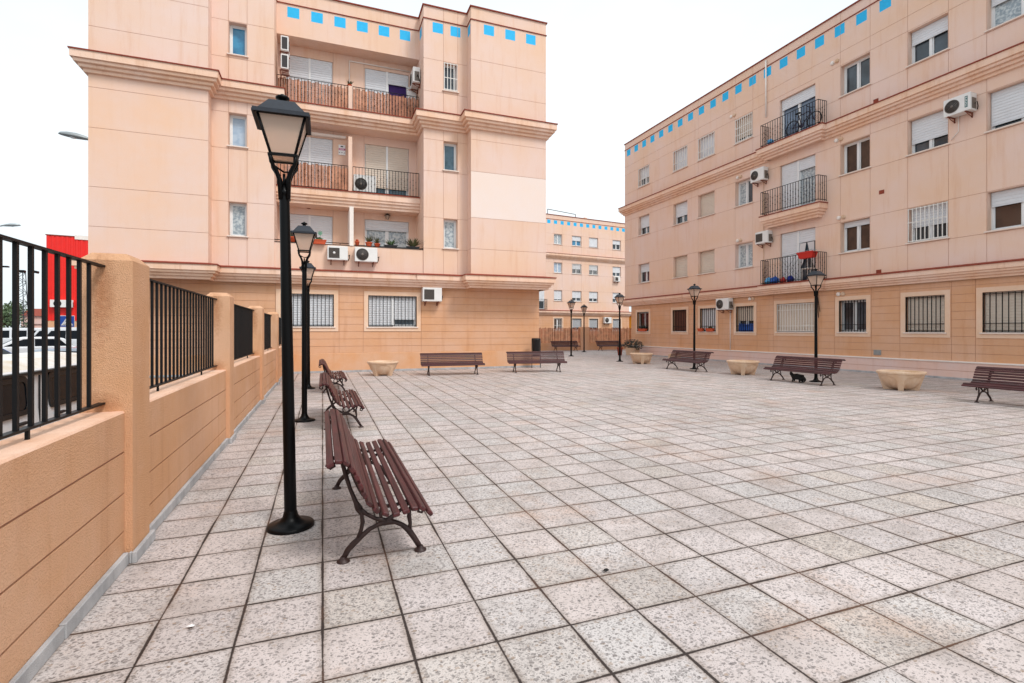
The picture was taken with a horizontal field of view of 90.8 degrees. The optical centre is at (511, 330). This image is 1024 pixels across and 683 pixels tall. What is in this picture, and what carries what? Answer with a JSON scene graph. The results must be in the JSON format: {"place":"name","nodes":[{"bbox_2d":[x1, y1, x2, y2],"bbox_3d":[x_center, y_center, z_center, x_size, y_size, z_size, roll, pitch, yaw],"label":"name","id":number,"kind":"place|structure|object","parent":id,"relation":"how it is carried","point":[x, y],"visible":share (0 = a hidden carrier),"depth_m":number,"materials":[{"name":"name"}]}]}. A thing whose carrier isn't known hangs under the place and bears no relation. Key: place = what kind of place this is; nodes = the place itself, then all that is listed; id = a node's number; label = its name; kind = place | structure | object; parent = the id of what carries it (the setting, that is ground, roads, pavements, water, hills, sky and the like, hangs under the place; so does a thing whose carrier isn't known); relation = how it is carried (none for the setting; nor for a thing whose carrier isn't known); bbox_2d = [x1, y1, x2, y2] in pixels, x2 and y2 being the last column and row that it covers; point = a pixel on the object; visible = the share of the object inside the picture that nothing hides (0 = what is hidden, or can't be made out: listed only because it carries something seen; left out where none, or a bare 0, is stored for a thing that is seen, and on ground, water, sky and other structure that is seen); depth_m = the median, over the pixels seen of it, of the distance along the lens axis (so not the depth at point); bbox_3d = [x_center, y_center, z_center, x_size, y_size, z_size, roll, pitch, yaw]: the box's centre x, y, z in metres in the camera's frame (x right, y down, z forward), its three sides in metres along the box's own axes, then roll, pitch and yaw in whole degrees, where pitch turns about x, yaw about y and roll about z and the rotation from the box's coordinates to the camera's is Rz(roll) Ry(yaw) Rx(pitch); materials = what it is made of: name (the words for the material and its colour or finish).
{"place":"outdoors","nodes":[
{"label":"outdoors","id":0,"kind":"place"},
{"bbox_2d":[21,309,40,327],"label":"house","id":1,"kind":"structure","parent":0,"point":[37,318],"depth_m":101.21,"materials":[{"name":"ceramic"}]},
{"bbox_2d":[0,0,856,327],"label":"sky","id":2,"kind":"structure","parent":0,"point":[616,69],"materials":[{"name":"white"}]},
{"bbox_2d":[29,349,1023,682],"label":"plaza paving","id":3,"kind":"structure","parent":0,"point":[719,521],"depth_m":3.66,"materials":[{"name":"grey tile"}]},
{"bbox_2d":[0,234,281,682],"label":"boundary wall","id":4,"kind":"structure","parent":3,"relation":"on","point":[96,489],"depth_m":3.27,"materials":[{"name":"orange stone"}]},
{"bbox_2d":[251,94,314,535],"bbox_3d":[-1.775,-0.153,3.980,0.406,3.406,0.406,-1,0,-21],"label":"street lamp","id":5,"kind":"object","parent":3,"relation":"on","point":[283,122],"visible":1,"depth_m":3.94,"materials":[{"name":"black metal"}]},
{"bbox_2d":[291,222,316,422],"bbox_3d":[-3.551,-0.153,8.643,0.406,3.406,0.406,0,0,-21],"label":"street lamp","id":6,"kind":"object","parent":3,"relation":"on","point":[304,235],"visible":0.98,"depth_m":8.60,"materials":[{"name":"black metal"}]},
{"bbox_2d":[299,261,315,388],"bbox_3d":[-5.408,-0.153,13.405,0.406,3.406,0.406,0,0,-21],"label":"street lamp","id":7,"kind":"object","parent":3,"relation":"on","point":[311,268],"visible":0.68,"depth_m":13.37,"materials":[{"name":"black metal"}]},
{"bbox_2d":[67,0,557,388],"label":"apartment building","id":8,"kind":"structure","parent":3,"relation":"on","point":[182,187],"depth_m":19.16,"materials":[{"name":"brown"}]},
{"bbox_2d":[227,25,248,57],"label":"window","id":9,"kind":"structure","parent":8,"relation":"in","point":[238,35],"depth_m":17.48,"materials":[{"name":"blue glass"}]},
{"bbox_2d":[227,115,248,148],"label":"window","id":10,"kind":"structure","parent":8,"relation":"in","point":[238,124],"depth_m":17.48,"materials":[{"name":"glass"}]},
{"bbox_2d":[227,203,248,237],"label":"window","id":11,"kind":"structure","parent":8,"relation":"in","point":[238,212],"depth_m":17.48,"materials":[{"name":"grey glass"}]},
{"bbox_2d":[280,53,289,78],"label":"air conditioner","id":12,"kind":"object","parent":8,"relation":"attached to","point":[285,67],"visible":1,"depth_m":18.08,"materials":[{"name":"white metal"}]},
{"bbox_2d":[280,35,289,60],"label":"air conditioner","id":13,"kind":"object","parent":8,"relation":"attached to","point":[285,46],"visible":0.95,"depth_m":18.07,"materials":[{"name":"white metal"}]},
{"bbox_2d":[276,289,337,330],"bbox_3d":[-7.373,-0.710,18.243,2.080,1.500,0.260,0,0,-21],"label":"window","id":14,"kind":"structure","parent":8,"relation":"in","point":[323,307],"depth_m":18.35,"materials":[{"name":"grey glass"}]},
{"bbox_2d":[286,55,332,104],"bbox_3d":[-7.867,-9.450,19.646,1.680,2.200,0.125,0,0,-21],"label":"balcony door","id":15,"kind":"structure","parent":8,"relation":"in","point":[307,68],"depth_m":19.63,"materials":[{"name":"white plastic"}]},
{"bbox_2d":[290,214,332,243],"bbox_3d":[-7.867,-3.385,19.646,1.680,2.170,0.125,0,0,-21],"label":"balcony door","id":16,"kind":"structure","parent":8,"relation":"in","point":[324,224],"depth_m":19.72,"materials":[{"name":"white plastic"}]},
{"bbox_2d":[297,137,332,187],"bbox_3d":[-7.867,-6.400,19.646,1.680,2.200,0.125,0,0,-21],"label":"balcony door","id":17,"kind":"structure","parent":8,"relation":"in","point":[318,150],"depth_m":19.70,"materials":[{"name":"white plastic"}]},
{"bbox_2d":[327,246,349,261],"bbox_3d":[-6.282,-2.700,18.329,0.783,0.660,0.344,0,0,-21],"label":"air conditioner","id":18,"kind":"object","parent":8,"relation":"attached to","point":[337,253],"visible":1,"depth_m":18.18,"materials":[{"name":"white metal"}]},
{"bbox_2d":[353,174,376,192],"bbox_3d":[-5.769,-5.710,19.925,0.933,0.720,0.336,0,0,-21],"label":"air conditioner","id":19,"kind":"object","parent":8,"relation":"attached to","point":[359,180],"visible":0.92,"depth_m":19.74,"materials":[{"name":"white metal"}]},
{"bbox_2d":[354,247,378,266],"bbox_3d":[-5.352,-2.690,18.669,0.883,0.680,0.360,0,0,-21],"label":"air conditioner","id":20,"kind":"object","parent":8,"relation":"attached to","point":[365,255],"visible":1,"depth_m":18.52,"materials":[{"name":"white metal"}]},
{"bbox_2d":[365,69,407,112],"bbox_3d":[-5.119,-9.450,20.676,1.750,2.200,0.125,0,0,-21],"label":"balcony door","id":21,"kind":"structure","parent":8,"relation":"in","point":[374,79],"depth_m":20.61,"materials":[{"name":"white plastic"}]},
{"bbox_2d":[365,144,407,194],"bbox_3d":[-5.119,-6.400,20.676,1.750,2.200,0.125,0,0,-21],"label":"balcony door","id":22,"kind":"structure","parent":8,"relation":"in","point":[376,157],"depth_m":20.66,"materials":[{"name":"white plastic"}]},
{"bbox_2d":[365,219,407,247],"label":"balcony door","id":23,"kind":"structure","parent":8,"relation":"in","point":[383,230],"depth_m":20.67,"materials":[{"name":"white plastic"}]},
{"bbox_2d":[364,291,420,330],"bbox_3d":[-4.559,-0.710,19.298,2.110,1.500,0.260,0,0,-21],"label":"window","id":24,"kind":"structure","parent":8,"relation":"in","point":[388,311],"depth_m":19.29,"materials":[{"name":"white plastic"}]},
{"bbox_2d":[400,238,422,248],"bbox_3d":[-3.789,-3.359,19.459,1.204,0.498,0.574,0,0,-21],"label":"plant pot","id":25,"kind":"object","parent":8,"relation":"on","point":[412,244],"visible":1,"depth_m":19.37,"materials":[{"name":"black plastic"}]},
{"bbox_2d":[410,66,419,93],"bbox_3d":[-3.878,-10.020,20.288,0.340,0.760,0.883,0,0,-21],"label":"air conditioner","id":26,"kind":"object","parent":8,"relation":"attached to","point":[414,79],"visible":1,"depth_m":20.00,"materials":[{"name":"white metal"}]},
{"bbox_2d":[422,287,442,305],"bbox_3d":[-3.073,-1.295,19.598,0.823,0.690,0.360,0,0,-21],"label":"air conditioner","id":27,"kind":"object","parent":8,"relation":"attached to","point":[432,294],"visible":1,"depth_m":19.43,"materials":[{"name":"white metal"}]},
{"bbox_2d":[442,62,458,93],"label":"window","id":28,"kind":"structure","parent":8,"relation":"in","point":[450,79],"depth_m":20.07,"materials":[{"name":"white plastic"}]},
{"bbox_2d":[442,143,458,172],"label":"window","id":29,"kind":"structure","parent":8,"relation":"in","point":[449,149],"depth_m":20.10,"materials":[{"name":"glass"}]},
{"bbox_2d":[442,220,458,249],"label":"window","id":30,"kind":"structure","parent":8,"relation":"in","point":[449,225],"depth_m":20.10,"materials":[{"name":"white glass"}]},
{"bbox_2d":[319,359,347,392],"bbox_3d":[-4.723,1.176,13.288,0.674,0.748,2.200,0,0,-21],"label":"park bench","id":31,"kind":"object","parent":3,"relation":"on","point":[341,375],"visible":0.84,"depth_m":12.58,"materials":[{"name":"brown wood"}]},
{"bbox_2d":[319,372,364,429],"bbox_3d":[-2.979,1.176,8.751,0.674,0.748,2.200,0,0,-21],"label":"park bench","id":32,"kind":"object","parent":3,"relation":"on","point":[338,398],"visible":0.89,"depth_m":8.07,"materials":[{"name":"brown wood"}]},
{"bbox_2d":[324,409,432,564],"bbox_3d":[-1.215,1.176,4.244,0.674,0.748,2.200,0,0,-21],"label":"park bench","id":33,"kind":"object","parent":3,"relation":"on","point":[350,456],"visible":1,"depth_m":3.58,"materials":[{"name":"brown wood"}]},
{"bbox_2d":[367,360,398,375],"bbox_3d":[-4.440,1.308,17.399,1.060,0.485,1.060,0,0,31],"label":"planter bowl","id":34,"kind":"object","parent":3,"relation":"on","point":[382,367],"visible":1,"depth_m":17.06,"materials":[{"name":"beige concrete"}]},
{"bbox_2d":[420,352,484,375],"bbox_3d":[-2.084,1.176,17.693,2.200,0.748,0.674,0,0,-15],"label":"park bench","id":35,"kind":"object","parent":3,"relation":"on","point":[446,361],"visible":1,"depth_m":17.70,"materials":[{"name":"brown wood"}]},
{"bbox_2d":[506,351,566,372],"bbox_3d":[0.917,1.176,18.885,2.200,0.748,0.674,0,0,-10],"label":"park bench","id":36,"kind":"object","parent":3,"relation":"on","point":[529,357],"visible":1,"depth_m":18.94,"materials":[{"name":"brown wood"}]},
{"bbox_2d":[532,338,540,367],"bbox_3d":[0.993,0.940,20.770,0.370,1.220,0.364,0,0,19],"label":"litter bin","id":37,"kind":"object","parent":3,"relation":"on","point":[536,344],"visible":0.73,"depth_m":20.64,"materials":[{"name":"black plastic"}]},
{"bbox_2d":[550,341,580,349],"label":"park bench","id":38,"kind":"object","parent":3,"relation":"on","point":[554,344],"visible":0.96,"depth_m":37.54,"materials":[{"name":"brown wood"}]},
{"bbox_2d":[567,299,575,355],"bbox_3d":[3.537,-0.153,30.182,0.406,3.406,0.406,0,0,-21],"label":"street lamp","id":39,"kind":"object","parent":3,"relation":"on","point":[571,303],"visible":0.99,"depth_m":30.14,"materials":[{"name":"black metal"}]},
{"bbox_2d":[581,304,586,351],"bbox_3d":[5.131,-0.153,35.991,0.406,3.406,0.406,0,0,-21],"label":"street lamp","id":40,"kind":"object","parent":3,"relation":"on","point":[584,307],"visible":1,"depth_m":35.96,"materials":[{"name":"black metal"}]},
{"bbox_2d":[539,327,630,350],"bbox_3d":[6.699,1.090,39.890,18.550,2.720,0.440,0,0,-21],"label":"reed fence","id":41,"kind":"object","parent":3,"relation":"on","point":[546,345],"visible":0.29,"depth_m":39.29,"materials":[{"name":"brown"}]},
{"bbox_2d":[595,341,622,350],"bbox_3d":[7.433,1.176,38.432,2.200,0.748,0.674,0,0,-21],"label":"park bench","id":42,"kind":"object","parent":3,"relation":"on","point":[601,344],"visible":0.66,"depth_m":38.35,"materials":[{"name":"brown wood"}]},
{"bbox_2d":[614,293,623,361],"bbox_3d":[5.330,-0.153,25.013,0.406,3.406,0.406,0,0,-21],"label":"street lamp","id":43,"kind":"object","parent":3,"relation":"on","point":[619,297],"visible":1,"depth_m":24.98,"materials":[{"name":"black metal"}]},
{"bbox_2d":[622,339,643,354],"bbox_3d":[7.501,1.048,31.408,0.610,1.003,2.292,0,0,-21],"label":"plant pot","id":44,"kind":"object","parent":3,"relation":"on","point":[633,348],"visible":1,"depth_m":31.22,"materials":[{"name":"beige stone"}]},
{"bbox_2d":[630,353,652,363],"bbox_3d":[6.001,1.308,23.448,1.060,0.485,1.060,0,0,7],"label":"planter bowl","id":45,"kind":"object","parent":3,"relation":"on","point":[641,358],"visible":1,"depth_m":23.13,"materials":[{"name":"beige concrete"}]},
{"bbox_2d":[662,350,713,371],"bbox_3d":[6.788,1.176,19.632,0.674,0.748,2.200,0,0,-21],"label":"park bench","id":46,"kind":"object","parent":3,"relation":"on","point":[688,359],"visible":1,"depth_m":19.50,"materials":[{"name":"brown wood"}]},
{"bbox_2d":[687,284,701,368],"bbox_3d":[7.268,-0.153,20.143,0.406,3.406,0.406,0,0,-21],"label":"street lamp","id":47,"kind":"object","parent":3,"relation":"on","point":[694,291],"visible":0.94,"depth_m":20.10,"materials":[{"name":"black metal"}]},
{"bbox_2d":[726,360,759,374],"bbox_3d":[8.095,1.308,17.719,1.060,0.485,1.060,0,0,25],"label":"planter bowl","id":48,"kind":"object","parent":3,"relation":"on","point":[745,367],"visible":1,"depth_m":17.39,"materials":[{"name":"beige stone"}]},
{"bbox_2d":[790,372,805,382],"bbox_3d":[8.505,1.396,15.031,0.214,0.311,0.487,0,0,-31],"label":"cat","id":49,"kind":"object","parent":3,"relation":"on","point":[800,378],"visible":0.94,"depth_m":14.95},
{"bbox_2d":[763,355,845,385],"bbox_3d":[8.590,1.176,14.968,0.674,0.748,2.200,0,0,-21],"label":"park bench","id":50,"kind":"object","parent":3,"relation":"on","point":[829,363],"visible":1,"depth_m":14.83,"materials":[{"name":"brown wood"}]},
{"bbox_2d":[805,269,826,381],"bbox_3d":[9.131,-0.153,15.181,0.406,3.406,0.406,0,0,-21],"label":"street lamp","id":51,"kind":"object","parent":3,"relation":"on","point":[815,278],"visible":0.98,"depth_m":15.14,"materials":[{"name":"black metal"}]},
{"bbox_2d":[618,0,1023,382],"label":"apartment building","id":52,"kind":"structure","parent":3,"relation":"on","point":[891,195],"depth_m":19.09,"materials":[{"name":"brown"}]},
{"bbox_2d":[637,263,648,283],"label":"window","id":53,"kind":"structure","parent":52,"relation":"in","point":[645,267],"depth_m":31.71,"materials":[{"name":"white plastic"}]},
{"bbox_2d":[637,165,649,188],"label":"window","id":54,"kind":"structure","parent":52,"relation":"in","point":[644,180],"depth_m":31.51,"materials":[{"name":"white plastic"}]},
{"bbox_2d":[637,215,649,236],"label":"window","id":55,"kind":"structure","parent":52,"relation":"in","point":[644,220],"depth_m":31.70,"materials":[{"name":"white plastic"}]},
{"bbox_2d":[636,309,650,333],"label":"window","id":56,"kind":"structure","parent":52,"relation":"in","point":[644,314],"depth_m":31.67,"materials":[{"name":"white plastic"}]},
{"bbox_2d":[672,145,687,172],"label":"window","id":57,"kind":"structure","parent":52,"relation":"in","point":[681,155],"depth_m":28.47,"materials":[{"name":"white plastic"}]},
{"bbox_2d":[672,201,687,225],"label":"window","id":58,"kind":"structure","parent":52,"relation":"in","point":[681,209],"depth_m":28.44,"materials":[{"name":"white plastic"}]},
{"bbox_2d":[672,256,687,278],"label":"window","id":59,"kind":"structure","parent":52,"relation":"in","point":[681,262],"depth_m":28.43,"materials":[{"name":"beige plastic"}]},
{"bbox_2d":[671,307,688,334],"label":"window","id":60,"kind":"structure","parent":52,"relation":"in","point":[681,315],"depth_m":28.39,"materials":[{"name":"brown plastic"}]},
{"bbox_2d":[697,131,714,161],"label":"window","id":61,"kind":"structure","parent":52,"relation":"in","point":[707,143],"depth_m":26.47,"materials":[{"name":"white plastic"}]},
{"bbox_2d":[697,192,714,218],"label":"window","id":62,"kind":"structure","parent":52,"relation":"in","point":[708,200],"depth_m":26.45,"materials":[{"name":"white plastic"}]},
{"bbox_2d":[697,250,714,274],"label":"window","id":63,"kind":"structure","parent":52,"relation":"in","point":[707,258],"depth_m":26.45,"materials":[{"name":"white plastic"}]},
{"bbox_2d":[698,305,717,334],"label":"window","id":64,"kind":"structure","parent":52,"relation":"in","point":[709,314],"depth_m":26.36,"materials":[{"name":"white plastic"}]},
{"bbox_2d":[716,298,732,312],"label":"air conditioner","id":65,"kind":"object","parent":52,"relation":"attached to","point":[723,304],"visible":1,"depth_m":24.77,"materials":[{"name":"white metal"}]},
{"bbox_2d":[734,112,753,145],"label":"window","id":66,"kind":"structure","parent":52,"relation":"in","point":[745,125],"depth_m":24.06,"materials":[{"name":"white plastic"}]},
{"bbox_2d":[734,179,753,207],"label":"window","id":67,"kind":"structure","parent":52,"relation":"in","point":[745,187],"depth_m":24.19,"materials":[{"name":"white plastic"}]},
{"bbox_2d":[734,242,753,269],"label":"window","id":68,"kind":"structure","parent":52,"relation":"in","point":[745,250],"depth_m":24.10,"materials":[{"name":"grey glass"}]},
{"bbox_2d":[733,302,756,334],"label":"window","id":69,"kind":"structure","parent":52,"relation":"in","point":[747,312],"depth_m":24.03,"materials":[{"name":"white plastic"}]},
{"bbox_2d":[750,166,768,186],"bbox_3d":[11.252,-6.960,22.916,0.360,0.740,0.823,0,0,-21],"label":"air conditioner","id":70,"kind":"object","parent":52,"relation":"attached to","point":[758,175],"visible":1,"depth_m":22.79,"materials":[{"name":"white metal"}]},
{"bbox_2d":[755,230,772,247],"bbox_3d":[11.340,-4.080,22.682,0.360,0.700,0.783,0,0,-21],"label":"air conditioner","id":71,"kind":"object","parent":52,"relation":"attached to","point":[763,237],"visible":1,"depth_m":22.54,"materials":[{"name":"white metal"}]},
{"bbox_2d":[774,298,817,335],"bbox_3d":[12.093,-0.530,21.498,0.260,1.540,2.130,0,0,-21],"label":"window","id":72,"kind":"structure","parent":52,"relation":"in","point":[797,318],"depth_m":21.52,"materials":[{"name":"white plastic"}]},
{"bbox_2d":[782,85,814,138],"bbox_3d":[12.162,-9.080,21.385,0.110,1.940,1.710,0,0,-21],"label":"balcony door","id":73,"kind":"structure","parent":52,"relation":"in","point":[802,98],"depth_m":21.37,"materials":[{"name":"white plastic"}]},
{"bbox_2d":[782,155,814,210],"bbox_3d":[12.155,-6.130,21.382,0.125,2.120,1.710,0,0,-21],"label":"balcony door","id":74,"kind":"structure","parent":52,"relation":"in","point":[804,168],"depth_m":21.35,"materials":[{"name":"white plastic"}]},
{"bbox_2d":[782,227,815,281],"bbox_3d":[12.155,-3.105,21.382,0.125,2.210,1.710,0,0,-21],"label":"balcony door","id":75,"kind":"structure","parent":52,"relation":"in","point":[802,240],"depth_m":21.39,"materials":[{"name":"white plastic"}]},
{"bbox_2d":[786,105,821,134],"bbox_3d":[11.931,-8.592,20.706,0.508,0.959,1.654,0,0,-21],"label":"bicycle","id":76,"kind":"object","parent":52,"relation":"on","point":[801,125],"visible":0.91,"depth_m":20.72,"materials":[{"name":"black metal"}]},
{"bbox_2d":[796,250,817,258],"bbox_3d":[11.939,-3.040,20.442,0.330,0.260,0.740,0,0,-21],"label":"red tub","id":77,"kind":"object","parent":52,"relation":"hanging from","point":[806,254],"visible":0.96,"depth_m":20.32,"materials":[{"name":"red plastic"}]},
{"bbox_2d":[835,295,870,336],"bbox_3d":[12.966,-0.530,19.171,0.260,1.540,1.360,0,0,-21],"label":"window","id":78,"kind":"structure","parent":52,"relation":"in","point":[856,313],"depth_m":19.16,"materials":[{"name":"white plastic"}]},
{"bbox_2d":[838,55,870,98],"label":"window","id":79,"kind":"structure","parent":52,"relation":"in","point":[857,74],"depth_m":19.10,"materials":[{"name":"white plastic"}]},
{"bbox_2d":[838,137,870,176],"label":"window","id":80,"kind":"structure","parent":52,"relation":"in","point":[856,154],"depth_m":19.10,"materials":[{"name":"glass"}]},
{"bbox_2d":[838,218,870,253],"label":"window","id":81,"kind":"structure","parent":52,"relation":"in","point":[856,233],"depth_m":19.10,"materials":[{"name":"white plastic"}]},
{"bbox_2d":[900,290,950,337],"bbox_3d":[13.826,-0.530,16.877,0.260,1.540,1.480,0,0,-21],"label":"window","id":82,"kind":"structure","parent":52,"relation":"in","point":[928,316],"depth_m":16.87,"materials":[{"name":"white plastic"}]},
{"bbox_2d":[905,15,949,68],"bbox_3d":[13.845,-9.582,16.767,0.320,1.215,1.300,0,0,-21],"label":"window","id":83,"kind":"structure","parent":52,"relation":"in","point":[931,40],"depth_m":16.79,"materials":[{"name":"white plastic"}]},
{"bbox_2d":[905,111,949,156],"bbox_3d":[13.845,-6.548,16.767,0.320,1.225,1.300,0,0,-21],"label":"window","id":84,"kind":"structure","parent":52,"relation":"in","point":[930,132],"depth_m":16.81,"materials":[{"name":"white plastic"}]},
{"bbox_2d":[905,201,949,244],"bbox_3d":[13.845,-3.543,16.767,0.320,1.215,1.300,0,0,-21],"label":"window","id":85,"kind":"structure","parent":52,"relation":"in","point":[930,222],"depth_m":16.78,"materials":[{"name":"white plastic"}]},
{"bbox_2d":[943,91,978,123],"bbox_3d":[13.952,-6.900,15.684,0.380,0.700,0.803,0,0,-21],"label":"air conditioner","id":86,"kind":"object","parent":52,"relation":"attached to","point":[960,105],"visible":1,"depth_m":15.59,"materials":[{"name":"white metal"}]},
{"bbox_2d":[976,285,1023,338],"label":"window","id":87,"kind":"structure","parent":52,"relation":"in","point":[998,314],"depth_m":15.02,"materials":[{"name":"white plastic"}]},
{"bbox_2d":[984,0,1023,32],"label":"window","id":88,"kind":"structure","parent":52,"relation":"in","point":[1003,12],"depth_m":15.01,"materials":[{"name":"white plastic"}]},
{"bbox_2d":[984,82,1023,133],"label":"window","id":89,"kind":"structure","parent":52,"relation":"in","point":[1007,105],"depth_m":14.90,"materials":[{"name":"white plastic"}]},
{"bbox_2d":[984,187,1023,232],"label":"window","id":90,"kind":"structure","parent":52,"relation":"in","point":[1007,206],"depth_m":14.92,"materials":[{"name":"white plastic"}]},
{"bbox_2d":[876,369,926,390],"bbox_3d":[10.161,1.308,13.207,1.060,0.485,1.060,0,0,38],"label":"planter bowl","id":91,"kind":"object","parent":3,"relation":"on","point":[900,380],"visible":1,"depth_m":12.91,"materials":[{"name":"beige concrete"}]},
{"bbox_2d":[961,366,1023,402],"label":"park bench","id":92,"kind":"object","parent":3,"relation":"on","point":[988,384],"visible":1,"depth_m":10.80,"materials":[{"name":"brown wood"}]},
{"bbox_3d":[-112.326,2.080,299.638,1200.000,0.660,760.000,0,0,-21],"label":"street ground","id":93,"kind":"structure","parent":0,"visible":0},
{"bbox_2d":[3,300,26,327],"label":"leafy tree","id":94,"kind":"object","parent":93,"relation":"on","point":[7,317],"visible":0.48,"depth_m":73.92,"materials":[{"name":"green plant"}]},
{"bbox_2d":[3,328,38,342],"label":"parked van","id":95,"kind":"object","parent":93,"relation":"on","point":[7,334],"visible":0.04,"depth_m":42.11,"materials":[{"name":"white paint"}]},
{"bbox_2d":[3,266,38,327],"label":"lattice mast","id":96,"kind":"object","parent":93,"relation":"on","point":[24,271],"visible":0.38,"depth_m":59.11,"materials":[{"name":"grey metal"}]},
{"bbox_2d":[0,351,78,440],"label":"parked van","id":97,"kind":"object","parent":93,"relation":"on","point":[7,392],"visible":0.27,"depth_m":7.16,"materials":[{"name":"white paint"}]},
{"bbox_2d":[3,337,76,352],"bbox_3d":[-26.746,1.122,27.784,1.860,1.510,4.401,0,0,44],"label":"parked car","id":98,"kind":"object","parent":93,"relation":"on","point":[7,345],"visible":0.13,"depth_m":27.41,"materials":[{"name":"white paint"}]},
{"bbox_2d":[48,328,76,345],"bbox_3d":[-32.972,0.780,37.834,4.907,1.960,2.010,0,0,-21],"label":"parked van","id":99,"kind":"object","parent":93,"relation":"on","point":[63,334],"visible":0.05,"depth_m":36.96,"materials":[{"name":"white paint"}]},
{"bbox_2d":[45,234,87,327],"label":"red warehouse","id":100,"kind":"structure","parent":93,"relation":"on","point":[76,245],"depth_m":76.35,"materials":[{"name":"metal"}]},
{"bbox_2d":[58,131,87,139],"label":"road lamp","id":101,"kind":"object","parent":93,"relation":"on","point":[72,135],"visible":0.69,"depth_m":19.93,"materials":[{"name":"grey metal"}]},
{"bbox_2d":[539,209,630,342],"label":"apartment building","id":102,"kind":"structure","parent":93,"relation":"on","point":[585,260],"depth_m":56.78,"materials":[{"name":"brown paint"}]},
{"bbox_2d":[553,317,562,331],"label":"window","id":103,"kind":"structure","parent":102,"relation":"in","point":[556,320],"depth_m":55.31,"materials":[{"name":"white plastic"}]},
{"bbox_2d":[572,317,582,331],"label":"window","id":104,"kind":"structure","parent":102,"relation":"in","point":[577,323],"depth_m":56.49,"materials":[{"name":"white plastic"}]},
{"bbox_2d":[588,317,598,331],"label":"window","id":105,"kind":"structure","parent":102,"relation":"in","point":[592,321],"depth_m":57.53,"materials":[{"name":"white plastic"}]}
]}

